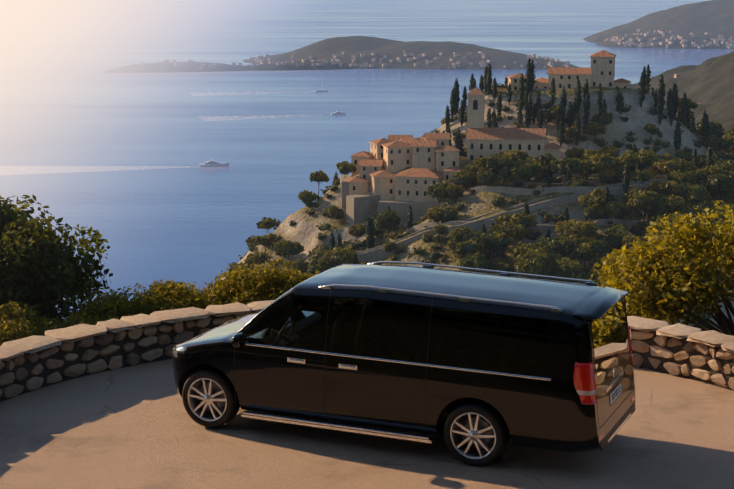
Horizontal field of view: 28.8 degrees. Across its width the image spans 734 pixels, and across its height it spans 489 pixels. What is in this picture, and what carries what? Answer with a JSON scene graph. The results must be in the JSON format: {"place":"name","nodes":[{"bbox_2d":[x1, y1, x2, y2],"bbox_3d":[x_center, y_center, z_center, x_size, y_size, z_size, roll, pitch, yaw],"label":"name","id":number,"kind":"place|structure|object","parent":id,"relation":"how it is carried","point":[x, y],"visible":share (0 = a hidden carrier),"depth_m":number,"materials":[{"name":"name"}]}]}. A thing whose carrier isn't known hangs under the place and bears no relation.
{"place":"outdoors","nodes":[
{"label":"outdoors","id":0,"kind":"place"},
{"bbox_2d":[102,36,579,72],"bbox_3d":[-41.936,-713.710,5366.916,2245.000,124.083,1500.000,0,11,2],"label":"peninsula","id":1,"kind":"object","parent":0,"point":[328,48],"visible":0.33,"depth_m":5175.52},
{"bbox_2d":[140,50,569,68],"bbox_3d":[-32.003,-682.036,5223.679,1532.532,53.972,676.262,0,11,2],"label":"distant houses","id":2,"kind":"structure","parent":1,"relation":"on","point":[454,65],"depth_m":5122.57,"materials":[{"name":"beige"}]},
{"bbox_2d":[0,0,733,319],"bbox_3d":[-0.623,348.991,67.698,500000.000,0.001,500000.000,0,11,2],"label":"sea","id":3,"kind":"structure","parent":0,"point":[65,100],"depth_m":3873.91,"materials":[{"name":"blue liquid"}]},
{"bbox_2d":[0,166,197,174],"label":"boat wake","id":4,"kind":"object","parent":3,"relation":"on","point":[13,170],"visible":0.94,"depth_m":2565.22,"materials":[{"name":"white liquid"}]},
{"bbox_2d":[199,159,228,166],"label":"yacht","id":5,"kind":"object","parent":3,"relation":"on","point":[211,163],"visible":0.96,"depth_m":2586.74,"materials":[{"name":"white"}]},
{"bbox_2d":[189,92,293,95],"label":"boat wake","id":6,"kind":"object","parent":3,"relation":"on","point":[202,94],"visible":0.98,"depth_m":4087.03,"materials":[{"name":"white liquid"}]},
{"bbox_2d":[198,114,330,120],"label":"boat wake","id":7,"kind":"object","parent":3,"relation":"on","point":[230,118],"visible":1,"depth_m":3434.95,"materials":[{"name":"white liquid"}]},
{"bbox_2d":[331,111,345,114],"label":"yacht","id":8,"kind":"object","parent":3,"relation":"on","point":[336,113],"visible":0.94,"depth_m":3503.99,"materials":[{"name":"white"}]},
{"bbox_2d":[0,359,733,488],"bbox_3d":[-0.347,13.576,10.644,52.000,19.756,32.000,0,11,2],"label":"pavement","id":9,"kind":"structure","parent":0,"point":[134,427],"depth_m":16.52,"materials":[{"name":"concrete"}]},
{"bbox_2d":[0,300,733,401],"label":"stone wall","id":10,"kind":"structure","parent":9,"relation":"on","point":[35,362],"depth_m":19.56,"materials":[{"name":"beige stone"}]},
{"bbox_2d":[172,261,635,465],"bbox_3d":[0.335,1.285,17.185,5.536,1.916,2.436,5,12,23],"label":"van","id":11,"kind":"object","parent":9,"relation":"on","point":[476,369],"visible":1,"depth_m":16.20,"materials":[{"name":"black paint"}]},
{"bbox_2d":[0,194,733,345],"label":"foliage","id":12,"kind":"object","parent":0,"point":[675,263],"depth_m":22.26,"materials":[{"name":"green plant"}]},
{"bbox_2d":[210,86,733,333],"bbox_3d":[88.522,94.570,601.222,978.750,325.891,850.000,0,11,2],"label":"village hill","id":13,"kind":"structure","parent":0,"point":[304,231],"depth_m":503.33,"materials":[{"name":"grey stone"}]},
{"bbox_2d":[332,173,704,267],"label":"village road","id":14,"kind":"structure","parent":13,"relation":"on","point":[375,254],"depth_m":453.21,"materials":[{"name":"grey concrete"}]},
{"bbox_2d":[340,50,710,233],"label":"village","id":15,"kind":"object","parent":13,"relation":"on","point":[425,155],"visible":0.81,"depth_m":500.58,"materials":[{"name":"stone"}]},
{"bbox_2d":[213,58,733,326],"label":"trees","id":16,"kind":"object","parent":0,"point":[639,199],"depth_m":462.62,"materials":[{"name":"green plant"}]},
{"bbox_2d":[583,0,733,48],"bbox_3d":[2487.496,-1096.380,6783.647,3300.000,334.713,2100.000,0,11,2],"label":"coast","id":17,"kind":"structure","parent":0,"point":[715,18],"depth_m":6652.02},
{"bbox_2d":[605,29,733,48],"bbox_3d":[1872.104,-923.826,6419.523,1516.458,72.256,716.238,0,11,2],"label":"distant houses","id":18,"kind":"structure","parent":17,"relation":"on","point":[629,43],"depth_m":6401.73,"materials":[{"name":"beige"}]},
{"bbox_2d":[629,51,733,154],"bbox_3d":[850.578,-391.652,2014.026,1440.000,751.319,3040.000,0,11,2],"label":"mountain","id":19,"kind":"structure","parent":0,"point":[709,82],"depth_m":1674.32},
{"bbox_2d":[649,74,700,104],"bbox_3d":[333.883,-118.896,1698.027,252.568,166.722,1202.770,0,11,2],"label":"houses","id":20,"kind":"structure","parent":19,"relation":"on","point":[676,75],"depth_m":2087.71,"materials":[{"name":"beige"}]}
]}

